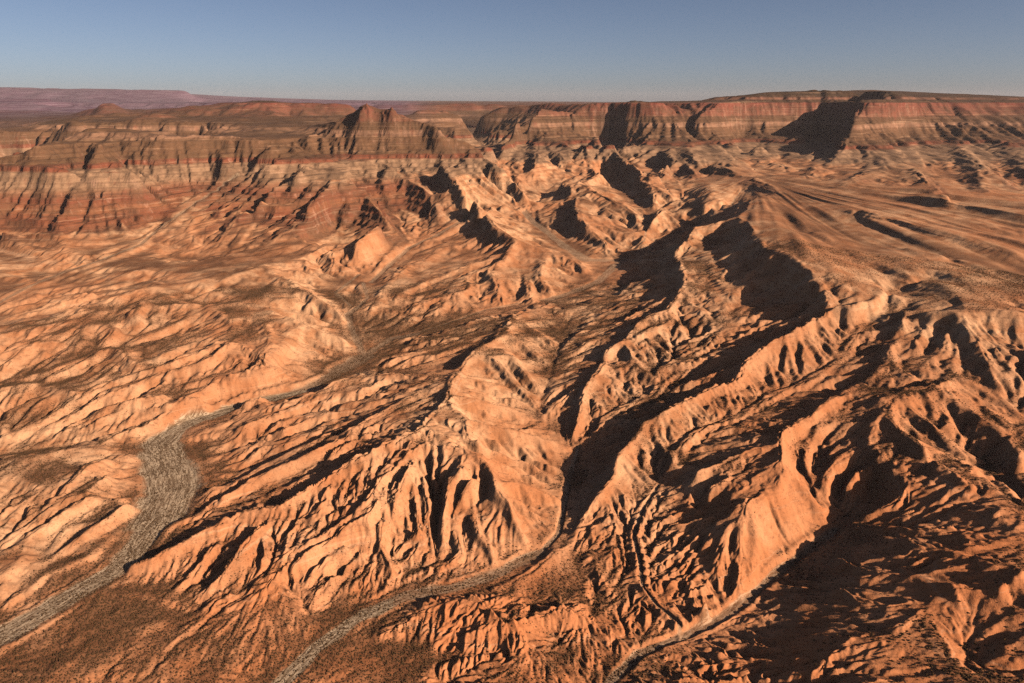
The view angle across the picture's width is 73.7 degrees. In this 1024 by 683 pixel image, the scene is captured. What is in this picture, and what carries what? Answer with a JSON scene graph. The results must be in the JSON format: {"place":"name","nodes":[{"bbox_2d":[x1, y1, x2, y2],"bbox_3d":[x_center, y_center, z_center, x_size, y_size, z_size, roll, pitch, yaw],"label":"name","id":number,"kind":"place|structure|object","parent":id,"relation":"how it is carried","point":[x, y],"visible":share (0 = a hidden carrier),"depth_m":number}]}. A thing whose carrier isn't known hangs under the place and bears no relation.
{"place":"outdoors","nodes":[
{"label":"outdoors","id":0,"kind":"place"},
{"bbox_2d":[0,101,316,244],"bbox_3d":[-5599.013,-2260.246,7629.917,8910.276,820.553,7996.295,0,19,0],"label":"mesa land","id":1,"kind":"structure","parent":0,"point":[106,171],"depth_m":4867.78},
{"bbox_2d":[0,87,616,109],"bbox_3d":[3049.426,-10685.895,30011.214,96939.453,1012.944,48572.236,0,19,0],"label":"distant plateau land","id":2,"kind":"structure","parent":0,"point":[121,98],"depth_m":26104.34},
{"bbox_2d":[305,103,493,188],"bbox_3d":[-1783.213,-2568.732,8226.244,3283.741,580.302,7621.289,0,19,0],"label":"mesa land","id":3,"kind":"structure","parent":0,"point":[348,144],"depth_m":5653.18},
{"bbox_2d":[0,164,930,682],"bbox_3d":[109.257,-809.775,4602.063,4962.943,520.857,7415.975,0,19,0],"label":"dry river","id":4,"kind":"structure","parent":0,"point":[172,482],"depth_m":1662.30},
{"bbox_2d":[0,93,1019,130],"bbox_3d":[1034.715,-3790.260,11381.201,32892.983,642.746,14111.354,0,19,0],"label":"canyon land","id":5,"kind":"structure","parent":0,"point":[470,115],"depth_m":13163.49},
{"bbox_2d":[0,161,1023,682],"bbox_3d":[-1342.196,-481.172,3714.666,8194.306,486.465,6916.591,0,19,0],"label":"hills","id":6,"kind":"structure","parent":0,"point":[368,229],"depth_m":1838.65},
{"bbox_2d":[0,239,1023,682],"bbox_3d":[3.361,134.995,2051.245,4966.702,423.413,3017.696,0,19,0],"label":"desert scrub","id":7,"kind":"object","parent":6,"relation":"on","point":[436,351],"visible":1,"depth_m":1729.83},
{"bbox_2d":[0,0,1023,101],"label":"sky","id":8,"kind":"structure","parent":0,"point":[398,50]},
{"bbox_2d":[494,97,722,176],"bbox_3d":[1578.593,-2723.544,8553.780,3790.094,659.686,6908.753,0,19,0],"label":"mesa land","id":9,"kind":"structure","parent":0,"point":[678,134],"depth_m":7726.77},
{"bbox_2d":[672,163,1023,335],"bbox_3d":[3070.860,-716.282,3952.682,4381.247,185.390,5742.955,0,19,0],"label":"alluvial fan","id":10,"kind":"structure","parent":0,"point":[973,221],"depth_m":3474.38},
{"bbox_2d":[716,90,1023,195],"bbox_3d":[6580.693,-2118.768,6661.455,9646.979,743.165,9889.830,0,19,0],"label":"mesa land","id":11,"kind":"structure","parent":0,"point":[864,134],"depth_m":7681.29}
]}

